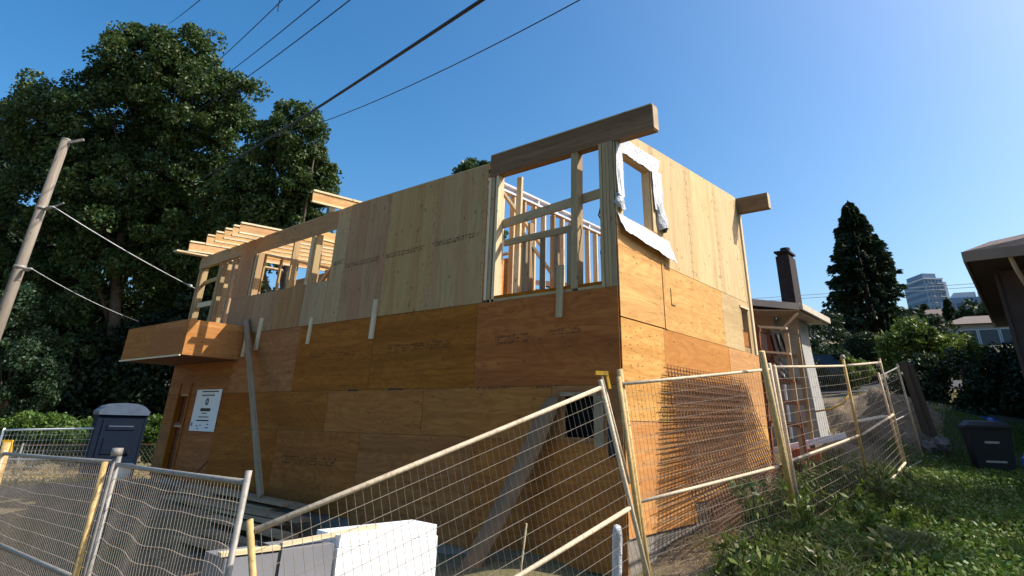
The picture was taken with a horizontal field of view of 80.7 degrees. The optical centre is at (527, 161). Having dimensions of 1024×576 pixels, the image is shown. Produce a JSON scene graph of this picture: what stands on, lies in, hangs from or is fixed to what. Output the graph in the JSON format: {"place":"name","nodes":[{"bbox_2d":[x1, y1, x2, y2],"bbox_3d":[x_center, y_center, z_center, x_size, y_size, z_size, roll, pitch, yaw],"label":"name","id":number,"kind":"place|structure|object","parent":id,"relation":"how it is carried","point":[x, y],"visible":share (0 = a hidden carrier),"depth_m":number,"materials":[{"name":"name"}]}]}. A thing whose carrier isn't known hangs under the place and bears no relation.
{"place":"outdoors","nodes":[
{"label":"outdoors","id":0,"kind":"place"},
{"bbox_2d":[0,465,149,486],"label":"dry field grass","id":1,"kind":"structure","parent":0,"point":[62,480],"depth_m":18.47,"materials":[{"name":"plant"}]},
{"bbox_2d":[192,0,319,97],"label":"overhead cable","id":2,"kind":"object","parent":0,"point":[265,44],"visible":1,"depth_m":17.65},
{"bbox_2d":[192,0,349,113],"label":"overhead cable","id":3,"kind":"object","parent":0,"point":[282,51],"visible":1,"depth_m":17.60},
{"bbox_2d":[191,0,484,184],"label":"overhead cable","id":4,"kind":"object","parent":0,"point":[447,22],"visible":1,"depth_m":12.04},
{"bbox_2d":[256,0,579,140],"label":"overhead cable","id":5,"kind":"object","parent":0,"point":[441,70],"visible":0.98,"depth_m":12.74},
{"bbox_2d":[0,338,1023,575],"bbox_3d":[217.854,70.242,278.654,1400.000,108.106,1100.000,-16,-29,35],"label":"ground","id":6,"kind":"structure","parent":0,"point":[495,565],"depth_m":9.31,"materials":[{"name":"soil"}]},
{"bbox_2d":[0,440,13,482],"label":"stake","id":7,"kind":"object","parent":6,"relation":"on","point":[7,445],"visible":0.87,"depth_m":7.25,"materials":[{"name":"yellow paint"}]},
{"bbox_2d":[0,113,27,292],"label":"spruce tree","id":8,"kind":"object","parent":6,"relation":"on","point":[16,237],"visible":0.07,"depth_m":44.29,"materials":[{"name":"green plant"}]},
{"bbox_2d":[0,281,72,426],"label":"bushy tree","id":9,"kind":"object","parent":6,"relation":"on","point":[21,376],"visible":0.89,"depth_m":30.78,"materials":[{"name":"green plant"}]},
{"bbox_2d":[0,138,83,339],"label":"utility pole","id":10,"kind":"object","parent":6,"relation":"on","point":[41,208],"visible":1,"depth_m":12.10,"materials":[{"name":"brown wood"}]},
{"bbox_2d":[0,427,93,480],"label":"wire fence","id":11,"kind":"object","parent":6,"relation":"on","point":[22,430],"visible":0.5,"depth_m":17.75,"materials":[{"name":"galvanized steel wire"},{"name":"grey metal"}]},
{"bbox_2d":[0,450,115,575],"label":"wire fence","id":12,"kind":"object","parent":6,"relation":"on","point":[46,565],"visible":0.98,"depth_m":5.63,"materials":[{"name":"metal"}]},
{"bbox_2d":[0,126,149,347],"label":"woodland tree","id":13,"kind":"object","parent":6,"relation":"on","point":[5,165],"visible":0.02,"depth_m":46.88,"materials":[{"name":"green plant"}]},
{"bbox_2d":[0,443,155,476],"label":"chain link fence","id":14,"kind":"object","parent":6,"relation":"on","point":[20,451],"visible":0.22,"depth_m":21.03,"materials":[{"name":"metal"}]},
{"bbox_2d":[0,409,162,470],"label":"bramble hedge","id":15,"kind":"object","parent":6,"relation":"on","point":[30,420],"visible":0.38,"depth_m":24.47,"materials":[{"name":"green plant"}]},
{"bbox_2d":[71,461,107,575],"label":"stake","id":16,"kind":"object","parent":6,"relation":"on","point":[89,521],"visible":1,"depth_m":4.77,"materials":[{"name":"yellow paint"}]},
{"bbox_2d":[0,274,215,448],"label":"woodland tree","id":17,"kind":"object","parent":6,"relation":"on","point":[146,385],"visible":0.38,"depth_m":35.93,"materials":[{"name":"green plant"}]},
{"bbox_2d":[77,403,150,479],"bbox_3d":[-12.377,8.461,17.982,1.320,2.353,1.330,20,-29,-36],"label":"portable toilet","id":18,"kind":"object","parent":6,"relation":"on","point":[118,425],"visible":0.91,"depth_m":17.68,"materials":[{"name":"blue plastic"}]},
{"bbox_2d":[93,424,135,479],"bbox_3d":[-11.977,8.403,17.483,0.720,1.480,0.016,20,-29,-36],"label":"door panel","id":19,"kind":"structure","parent":18,"relation":"in","point":[108,443],"depth_m":17.57,"materials":[{"name":"blue plastic"}]},
{"bbox_2d":[88,419,141,476],"bbox_3d":[-11.990,8.418,17.493,0.960,1.740,0.020,20,-29,-36],"label":"door","id":20,"kind":"structure","parent":18,"relation":"in","point":[104,433],"depth_m":17.63,"materials":[{"name":"blue plastic"}]},
{"bbox_2d":[0,20,273,403],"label":"broadleaf tree","id":21,"kind":"object","parent":6,"relation":"on","point":[151,223],"visible":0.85,"depth_m":37.65,"materials":[{"name":"green plant"}]},
{"bbox_2d":[0,190,283,378],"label":"woodland tree","id":22,"kind":"object","parent":6,"relation":"on","point":[51,246],"visible":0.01,"depth_m":45.02,"materials":[{"name":"green plant"}]},
{"bbox_2d":[85,456,251,575],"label":"wire fence","id":23,"kind":"object","parent":6,"relation":"on","point":[245,484],"visible":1,"depth_m":3.98,"materials":[{"name":"metal"}]},
{"bbox_2d":[170,535,237,549],"bbox_3d":[-4.592,5.437,8.592,4.103,0.048,0.260,-14,-28,33],"label":"plank","id":24,"kind":"object","parent":6,"relation":"on","point":[201,543],"visible":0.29,"depth_m":8.54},
{"bbox_2d":[195,529,263,546],"bbox_3d":[-4.933,5.622,9.184,4.600,0.045,0.260,-16,-29,35],"label":"plank","id":25,"kind":"object","parent":24,"relation":"on","point":[242,541],"visible":0.29,"depth_m":8.75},
{"bbox_2d":[201,545,277,575],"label":"board stack","id":26,"kind":"object","parent":6,"relation":"on","point":[240,566],"visible":0.6,"depth_m":5.23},
{"bbox_2d":[217,545,280,556],"bbox_3d":[-2.421,3.388,5.253,0.506,0.030,0.090,21,-30,-38],"label":"wood strip","id":27,"kind":"object","parent":26,"relation":"on","point":[244,550],"visible":0.71,"depth_m":5.25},
{"bbox_2d":[199,515,298,539],"bbox_3d":[-4.879,5.636,9.515,4.100,0.045,0.260,-16,-29,36],"label":"plank","id":28,"kind":"object","parent":6,"relation":"on","point":[276,534],"visible":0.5,"depth_m":8.68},
{"bbox_2d":[162,495,290,525],"bbox_3d":[-5.141,5.779,10.059,4.002,0.047,0.260,-17,-29,36],"label":"plank","id":29,"kind":"object","parent":28,"relation":"on","point":[260,519],"visible":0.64,"depth_m":9.62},
{"bbox_2d":[174,495,311,522],"bbox_3d":[-4.707,5.602,9.766,3.506,0.045,0.260,-14,-28,32],"label":"plank","id":30,"kind":"object","parent":29,"relation":"on","point":[261,512],"visible":0.86,"depth_m":9.59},
{"bbox_2d":[176,487,283,510],"bbox_3d":[-5.282,5.871,10.528,3.402,0.046,0.260,-17,-29,37],"label":"plank","id":31,"kind":"object","parent":30,"relation":"on","point":[262,506],"visible":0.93,"depth_m":10.24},
{"bbox_2d":[184,484,209,490],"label":"plank","id":32,"kind":"object","parent":31,"relation":"on","point":[199,487],"visible":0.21,"depth_m":11.69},
{"bbox_2d":[204,486,307,509],"bbox_3d":[-4.655,5.689,10.240,3.202,0.047,0.260,-17,-29,37],"label":"plank","id":33,"kind":"object","parent":32,"relation":"on","point":[298,505],"visible":0.36,"depth_m":9.42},
{"bbox_2d":[206,488,296,506],"bbox_3d":[-4.638,5.578,10.046,2.302,0.047,0.260,-14,-28,34],"label":"plank","id":34,"kind":"object","parent":33,"relation":"on","point":[270,500],"visible":0.79,"depth_m":9.80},
{"bbox_2d":[243,318,263,497],"bbox_3d":[-5.263,4.458,11.516,0.043,4.361,0.141,30,-80,-37],"label":"timber board","id":35,"kind":"object","parent":34,"relation":"on","point":[257,454],"visible":0.86,"depth_m":11.12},
{"bbox_2d":[203,98,343,291],"bbox_3d":[-15.492,5.919,34.869,8.167,19.767,7.353,6,-24,-10],"label":"broadleaf tree","id":36,"kind":"object","parent":6,"relation":"on","point":[299,161],"visible":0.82,"depth_m":35.71,"materials":[{"name":"green plant"}]},
{"bbox_2d":[264,539,333,575],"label":"board stack","id":37,"kind":"object","parent":6,"relation":"on","point":[308,558],"visible":0.6,"depth_m":5.54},
{"bbox_2d":[280,524,378,546],"bbox_3d":[-1.896,3.617,5.849,0.050,0.036,1.052,-18,-27,37],"label":"wood strip","id":38,"kind":"object","parent":37,"relation":"on","point":[319,537],"visible":0.79,"depth_m":5.77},
{"bbox_2d":[331,535,437,575],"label":"foam block","id":39,"kind":"object","parent":6,"relation":"on","point":[356,555],"depth_m":6.07,"materials":[{"name":"plastic"}]},
{"bbox_2d":[317,520,436,547],"bbox_3d":[-1.558,3.875,6.306,0.450,0.099,1.170,-20,-31,40],"label":"foam block","id":40,"kind":"object","parent":39,"relation":"on","point":[364,537],"depth_m":6.17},
{"bbox_2d":[119,103,772,575],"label":"house under construction","id":41,"kind":"structure","parent":6,"relation":"on","point":[415,323],"depth_m":9.66,"materials":[{"name":"wood"}]},
{"bbox_2d":[165,396,187,476],"bbox_3d":[-7.881,6.098,13.747,0.580,1.960,0.020,-16,-29,35],"label":"door","id":42,"kind":"structure","parent":41,"relation":"in","point":[184,401],"depth_m":13.78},
{"bbox_2d":[189,389,222,431],"bbox_3d":[-7.014,5.400,13.124,1.120,0.840,0.010,-16,-29,35],"label":"construction sign","id":43,"kind":"object","parent":41,"relation":"attached to","point":[205,410],"visible":1,"depth_m":13.10,"materials":[{"name":"white paint"}]},
{"bbox_2d":[569,396,593,437],"bbox_3d":[0.726,3.236,7.655,0.480,0.520,0.020,-16,-29,35],"label":"window pane","id":44,"kind":"structure","parent":41,"relation":"in","point":[587,399],"depth_m":7.67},
{"bbox_2d":[560,392,604,447],"bbox_3d":[0.671,3.207,7.530,0.650,0.630,0.014,-16,-29,35],"label":"window frame","id":45,"kind":"structure","parent":41,"relation":"in","point":[599,408],"depth_m":7.39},
{"bbox_2d":[246,379,649,575],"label":"wire fence","id":46,"kind":"object","parent":6,"relation":"on","point":[251,530],"visible":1,"depth_m":4.13,"materials":[{"name":"metal"}]},
{"bbox_2d":[595,371,630,483],"bbox_3d":[0.702,2.153,4.907,0.332,0.842,0.069,14,-27,-27],"label":"hook rod","id":47,"kind":"object","parent":46,"relation":"attached to","point":[602,373],"visible":1,"depth_m":4.94,"materials":[{"name":"yellow paint"}]},
{"bbox_2d":[451,157,508,239],"bbox_3d":[-3.565,7.186,36.692,4.630,16.330,4.168,2,-24,0],"label":"distant tree","id":48,"kind":"object","parent":6,"relation":"on","point":[468,163],"visible":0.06,"depth_m":38.58,"materials":[{"name":"green plant"}]},
{"bbox_2d":[457,398,557,569],"bbox_3d":[-0.281,3.974,7.327,1.291,2.100,0.295,6,-24,-11],"label":"flexible board","id":49,"kind":"object","parent":6,"relation":"on","point":[494,524],"visible":0.89,"depth_m":7.35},
{"bbox_2d":[612,524,621,575],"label":"wrapped pipe","id":50,"kind":"object","parent":6,"relation":"on","point":[615,542],"visible":0.87,"depth_m":5.27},
{"bbox_2d":[616,369,651,575],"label":"fence post","id":51,"kind":"object","parent":6,"relation":"on","point":[619,372],"visible":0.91,"depth_m":5.01,"materials":[{"name":"metal"}]},
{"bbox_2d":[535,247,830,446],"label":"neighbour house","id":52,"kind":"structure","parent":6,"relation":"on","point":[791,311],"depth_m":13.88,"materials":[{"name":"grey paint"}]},
{"bbox_2d":[616,363,794,575],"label":"wire fence","id":53,"kind":"object","parent":6,"relation":"on","point":[620,383],"visible":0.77,"depth_m":5.54,"materials":[{"name":"metal"}]},
{"bbox_2d":[653,512,773,575],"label":"dry straw","id":54,"kind":"object","parent":6,"relation":"on","point":[713,538],"visible":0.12,"depth_m":7.33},
{"bbox_2d":[665,364,772,534],"bbox_3d":[2.861,4.083,8.758,0.385,1.982,3.327,-16,-29,35],"label":"rebar mesh","id":55,"kind":"object","parent":6,"relation":"on","point":[707,442],"visible":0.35,"depth_m":8.39,"materials":[{"name":"metal"}]},
{"bbox_2d":[667,367,774,536],"bbox_3d":[2.878,4.075,8.690,0.448,1.944,3.288,-16,-29,35],"label":"rebar mesh","id":56,"kind":"object","parent":6,"relation":"on","point":[712,442],"visible":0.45,"depth_m":8.37,"materials":[{"name":"metal"}]},
{"bbox_2d":[667,371,778,536],"bbox_3d":[2.967,4.110,8.703,0.511,1.894,3.265,-16,-29,35],"label":"rebar mesh","id":57,"kind":"object","parent":6,"relation":"on","point":[682,381],"visible":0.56,"depth_m":8.51,"materials":[{"name":"metal"}]},
{"bbox_2d":[671,380,783,540],"bbox_3d":[2.987,4.106,8.542,0.638,1.778,3.305,-16,-29,35],"label":"rebar mesh","id":58,"kind":"object","parent":6,"relation":"on","point":[699,465],"visible":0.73,"depth_m":8.47,"materials":[{"name":"metal"}]},
{"bbox_2d":[674,379,782,539],"bbox_3d":[2.980,4.109,8.626,0.575,1.833,3.318,-16,-29,35],"label":"rebar mesh","id":59,"kind":"object","parent":6,"relation":"on","point":[723,444],"visible":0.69,"depth_m":8.53,"materials":[{"name":"metal"}]},
{"bbox_2d":[700,520,760,575],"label":"weed plant","id":60,"kind":"object","parent":6,"relation":"on","point":[733,568],"visible":0.82,"depth_m":5.23,"materials":[{"name":"green plant"}]},
{"bbox_2d":[728,472,759,530],"bbox_3d":[2.401,3.778,6.648,0.340,0.644,0.463,-5,-24,15],"label":"weed plant","id":61,"kind":"object","parent":6,"relation":"on","point":[738,497],"visible":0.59,"depth_m":6.60,"materials":[{"name":"green plant"}]},
{"bbox_2d":[727,538,784,575],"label":"weed plant","id":62,"kind":"object","parent":6,"relation":"on","point":[768,566],"visible":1,"depth_m":4.60,"materials":[{"name":"green plant"}]},
{"bbox_2d":[727,469,788,531],"bbox_3d":[2.409,3.547,6.243,0.539,0.645,0.441,-16,-29,35],"label":"weed plant","id":63,"kind":"object","parent":6,"relation":"on","point":[785,486],"visible":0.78,"depth_m":6.25,"materials":[{"name":"green plant"}]},
{"bbox_2d":[758,350,798,523],"bbox_3d":[2.691,3.033,6.394,0.068,1.899,0.969,-12,-27,28],"label":"stake","id":64,"kind":"object","parent":6,"relation":"on","point":[774,416],"visible":0.66,"depth_m":6.37,"materials":[{"name":"yellow paint"}]},
{"bbox_2d":[755,325,815,477],"bbox_3d":[5.260,4.813,12.233,0.750,2.881,0.890,-16,-29,35],"label":"timber scaffold","id":65,"kind":"object","parent":6,"relation":"on","point":[771,354],"visible":0.68,"depth_m":12.33,"materials":[{"name":"brown wood"}]},
{"bbox_2d":[774,432,846,452],"bbox_3d":[5.662,5.652,12.134,1.397,0.100,0.450,-20,-29,14],"label":"foam slab","id":66,"kind":"object","parent":65,"relation":"on","point":[842,436],"depth_m":11.90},
{"bbox_2d":[766,472,806,520],"bbox_3d":[3.007,3.925,6.923,0.603,0.661,0.305,18,-29,-34],"label":"weed plant","id":67,"kind":"object","parent":6,"relation":"on","point":[784,490],"visible":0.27,"depth_m":6.98,"materials":[{"name":"green plant"}]},
{"bbox_2d":[783,486,816,538],"bbox_3d":[2.720,3.447,5.884,0.337,0.544,0.324,-16,-29,35],"label":"weed plant","id":68,"kind":"object","parent":6,"relation":"on","point":[803,513],"visible":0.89,"depth_m":5.86,"materials":[{"name":"green plant"}]},
{"bbox_2d":[791,448,826,461],"bbox_3d":[5.419,5.686,11.699,0.600,0.220,0.400,-16,-29,35],"label":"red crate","id":69,"kind":"object","parent":6,"relation":"on","point":[795,453],"visible":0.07,"depth_m":11.53,"materials":[{"name":"plastic"}]},
{"bbox_2d":[797,452,836,493],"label":"weed plant","id":70,"kind":"object","parent":6,"relation":"on","point":[821,470],"visible":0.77,"depth_m":8.70,"materials":[{"name":"green plant"}]},
{"bbox_2d":[804,536,835,575],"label":"weed plant","id":71,"kind":"object","parent":6,"relation":"on","point":[811,553],"visible":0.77,"depth_m":5.10,"materials":[{"name":"green plant"}]},
{"bbox_2d":[772,359,868,525],"bbox_3d":[3.905,3.587,7.822,0.129,2.216,3.937,-17,-29,35],"label":"wire fence","id":72,"kind":"object","parent":6,"relation":"on","point":[791,460],"visible":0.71,"depth_m":7.48,"materials":[{"name":"metal"}]},
{"bbox_2d":[736,458,906,526],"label":"tall weeds","id":73,"kind":"object","parent":6,"relation":"on","point":[775,506],"visible":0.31,"depth_m":8.64,"materials":[{"name":"green plant"}]},
{"bbox_2d":[798,458,849,516],"bbox_3d":[3.929,4.301,7.899,0.624,0.837,0.265,-6,-25,17],"label":"weed plant","id":74,"kind":"object","parent":6,"relation":"on","point":[833,490],"visible":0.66,"depth_m":7.90,"materials":[{"name":"green plant"}]},
{"bbox_2d":[693,471,967,575],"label":"tall weeds","id":75,"kind":"object","parent":6,"relation":"on","point":[846,559],"visible":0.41,"depth_m":5.68,"materials":[{"name":"green plant"}]},
{"bbox_2d":[819,444,843,481],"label":"weed plant","id":76,"kind":"object","parent":6,"relation":"on","point":[835,461],"visible":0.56,"depth_m":9.05,"materials":[{"name":"green plant"}]},
{"bbox_2d":[811,488,853,525],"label":"weed plant","id":77,"kind":"object","parent":6,"relation":"on","point":[839,510],"visible":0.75,"depth_m":6.86,"materials":[{"name":"green plant"}]},
{"bbox_2d":[839,356,876,389],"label":"flowering bush","id":78,"kind":"object","parent":6,"relation":"on","point":[848,360],"visible":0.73,"depth_m":25.88,"materials":[{"name":"green plant"}]},
{"bbox_2d":[855,476,874,516],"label":"weed plant","id":79,"kind":"object","parent":6,"relation":"on","point":[863,494],"visible":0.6,"depth_m":7.71,"materials":[{"name":"green plant"}]},
{"bbox_2d":[843,331,893,376],"bbox_3d":[16.969,9.547,29.998,2.366,2.224,2.338,-16,-29,35],"label":"clipped bush","id":80,"kind":"object","parent":6,"relation":"on","point":[862,349],"visible":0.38,"depth_m":29.47,"materials":[{"name":"green plant"}]},
{"bbox_2d":[854,499,884,532],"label":"weed plant","id":81,"kind":"object","parent":6,"relation":"on","point":[867,519],"visible":0.63,"depth_m":6.09,"materials":[{"name":"green plant"}]},
{"bbox_2d":[715,438,1023,575],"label":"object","id":82,"kind":"object","parent":6,"relation":"on","point":[937,468],"visible":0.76,"depth_m":6.82,"materials":[{"name":"green plant"}]},
{"bbox_2d":[820,200,926,357],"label":"conifer tree","id":83,"kind":"object","parent":6,"relation":"on","point":[863,284],"visible":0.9,"depth_m":42.46,"materials":[{"name":"green plant"}]},
{"bbox_2d":[858,453,888,494],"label":"weed plant","id":84,"kind":"object","parent":6,"relation":"on","point":[877,478],"visible":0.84,"depth_m":8.39,"materials":[{"name":"green plant"}]},
{"bbox_2d":[846,359,906,479],"bbox_3d":[5.524,4.163,9.573,1.897,2.084,0.173,22,-31,-39],"label":"wire fence","id":85,"kind":"object","parent":6,"relation":"on","point":[886,418],"visible":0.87,"depth_m":9.73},
{"bbox_2d":[863,527,898,575],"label":"weed plant","id":86,"kind":"object","parent":6,"relation":"on","point":[876,548],"visible":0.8,"depth_m":5.16,"materials":[{"name":"green plant"}]},
{"bbox_2d":[824,387,943,448],"bbox_3d":[8.229,6.278,14.456,3.000,1.696,4.400,-16,-29,35],"label":"soil mound","id":87,"kind":"object","parent":6,"relation":"on","point":[898,415],"visible":0.47,"depth_m":13.75,"materials":[{"name":"soil"}]},
{"bbox_2d":[807,311,975,389],"bbox_3d":[17.991,10.020,31.791,9.172,4.695,8.903,-1,-24,5],"label":"dark bush","id":88,"kind":"object","parent":6,"relation":"on","point":[839,336],"visible":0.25,"depth_m":32.20,"materials":[{"name":"green plant"}]},
{"bbox_2d":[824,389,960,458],"bbox_3d":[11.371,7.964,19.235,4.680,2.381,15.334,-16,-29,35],"label":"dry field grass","id":89,"kind":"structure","parent":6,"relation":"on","point":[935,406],"depth_m":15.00,"materials":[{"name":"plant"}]},
{"bbox_2d":[877,473,912,503],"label":"weed plant","id":90,"kind":"object","parent":6,"relation":"on","point":[894,483],"visible":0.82,"depth_m":8.05,"materials":[{"name":"green plant"}]},
{"bbox_2d":[877,364,924,469],"bbox_3d":[6.848,4.596,11.063,0.086,1.834,2.504,-17,-29,36],"label":"wire fence","id":91,"kind":"object","parent":6,"relation":"on","point":[900,417],"visible":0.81,"depth_m":11.09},
{"bbox_2d":[820,296,987,339],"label":"hillside trees","id":92,"kind":"object","parent":6,"relation":"on","point":[979,310],"visible":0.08,"depth_m":77.53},
{"bbox_2d":[893,467,914,484],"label":"weed plant","id":93,"kind":"object","parent":6,"relation":"on","point":[907,473],"visible":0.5,"depth_m":9.24,"materials":[{"name":"green plant"}]},
{"bbox_2d":[891,500,921,530],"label":"weed plant","id":94,"kind":"object","parent":6,"relation":"on","point":[903,515],"visible":0.81,"depth_m":7.01,"materials":[{"name":"green plant"}]},
{"bbox_2d":[899,362,937,437],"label":"gate slab","id":95,"kind":"structure","parent":6,"relation":"on","point":[920,406],"depth_m":13.23,"materials":[{"name":"brown wood"}]},
{"bbox_2d":[904,273,949,309],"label":"apartment tower","id":96,"kind":"structure","parent":6,"relation":"on","point":[931,297],"depth_m":258.59,"materials":[{"name":"concrete"}]},
{"bbox_2d":[918,439,937,453],"bbox_3d":[8.382,5.985,12.650,0.371,0.322,0.379,-16,-29,35],"label":"boulder","id":97,"kind":"object","parent":6,"relation":"on","point":[930,446],"visible":0.81,"depth_m":12.54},
{"bbox_2d":[871,315,999,381],"bbox_3d":[13.736,6.310,19.925,4.379,2.338,2.288,-1,-24,6],"label":"tall shrub","id":98,"kind":"object","parent":6,"relation":"on","point":[913,338],"visible":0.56,"depth_m":19.67,"materials":[{"name":"green plant"}]},
{"bbox_2d":[930,435,951,452],"bbox_3d":[8.740,5.980,12.767,0.385,0.371,0.473,-16,-29,35],"label":"boulder","id":99,"kind":"object","parent":6,"relation":"on","point":[942,444],"visible":0.91,"depth_m":12.64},
{"bbox_2d":[941,298,957,321],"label":"hill conifer","id":100,"kind":"object","parent":6,"relation":"on","point":[948,310],"visible":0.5,"depth_m":94.87,"materials":[{"name":"green plant"}]},
{"bbox_2d":[879,341,1023,418],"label":"shaded hedge","id":101,"kind":"object","parent":6,"relation":"on","point":[990,389],"visible":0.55,"depth_m":16.60,"materials":[{"name":"green plant"}]},
{"bbox_2d":[941,292,981,310],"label":"office block","id":102,"kind":"structure","parent":6,"relation":"on","point":[956,299],"depth_m":199.39,"materials":[{"name":"concrete"}]},
{"bbox_2d":[940,315,1012,344],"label":"hillside house","id":103,"kind":"structure","parent":6,"relation":"on","point":[984,330],"depth_m":52.02,"materials":[{"name":"paint"}]},
{"bbox_2d":[978,328,1001,344],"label":"window","id":104,"kind":"structure","parent":103,"relation":"in","point":[986,335],"depth_m":51.64,"materials":[{"name":"glass"}]},
{"bbox_2d":[999,328,1012,343],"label":"window","id":105,"kind":"structure","parent":103,"relation":"in","point":[1006,336],"depth_m":51.16,"materials":[{"name":"glass"}]},
{"bbox_2d":[956,420,1016,474],"bbox_3d":[8.714,5.515,11.347,0.752,1.197,0.910,-9,-26,22],"label":"wheelie bin","id":106,"kind":"object","parent":6,"relation":"on","point":[989,444],"visible":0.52,"depth_m":11.12,"materials":[{"name":"black plastic"}]},
{"bbox_2d":[961,234,1023,377],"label":"brown bungalow","id":107,"kind":"object","parent":6,"relation":"on","point":[995,269],"visible":1,"depth_m":13.23,"materials":[{"name":"wood"}]},
{"bbox_2d":[0,0,1023,318],"label":"sky","id":108,"kind":"structure","parent":0,"point":[910,113],"materials":[{"name":"blue"}]},
{"bbox_2d":[760,495,1023,575],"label":"lawn grass","id":109,"kind":"structure","parent":0,"point":[968,570],"depth_m":5.71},
{"bbox_2d":[820,379,965,392],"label":"street","id":110,"kind":"structure","parent":0,"point":[954,384],"depth_m":27.41,"materials":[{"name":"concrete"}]},
{"bbox_2d":[812,354,862,387],"bbox_3d":[13.631,10.104,28.985,4.470,1.489,1.820,-10,-26,24],"label":"parked car","id":111,"kind":"object","parent":110,"relation":"on","point":[826,359],"visible":0.14,"depth_m":28.04,"materials":[{"name":"paint"}]},
{"bbox_2d":[913,407,1023,519],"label":"lawn grass","id":112,"kind":"structure","parent":0,"point":[965,416],"depth_m":12.98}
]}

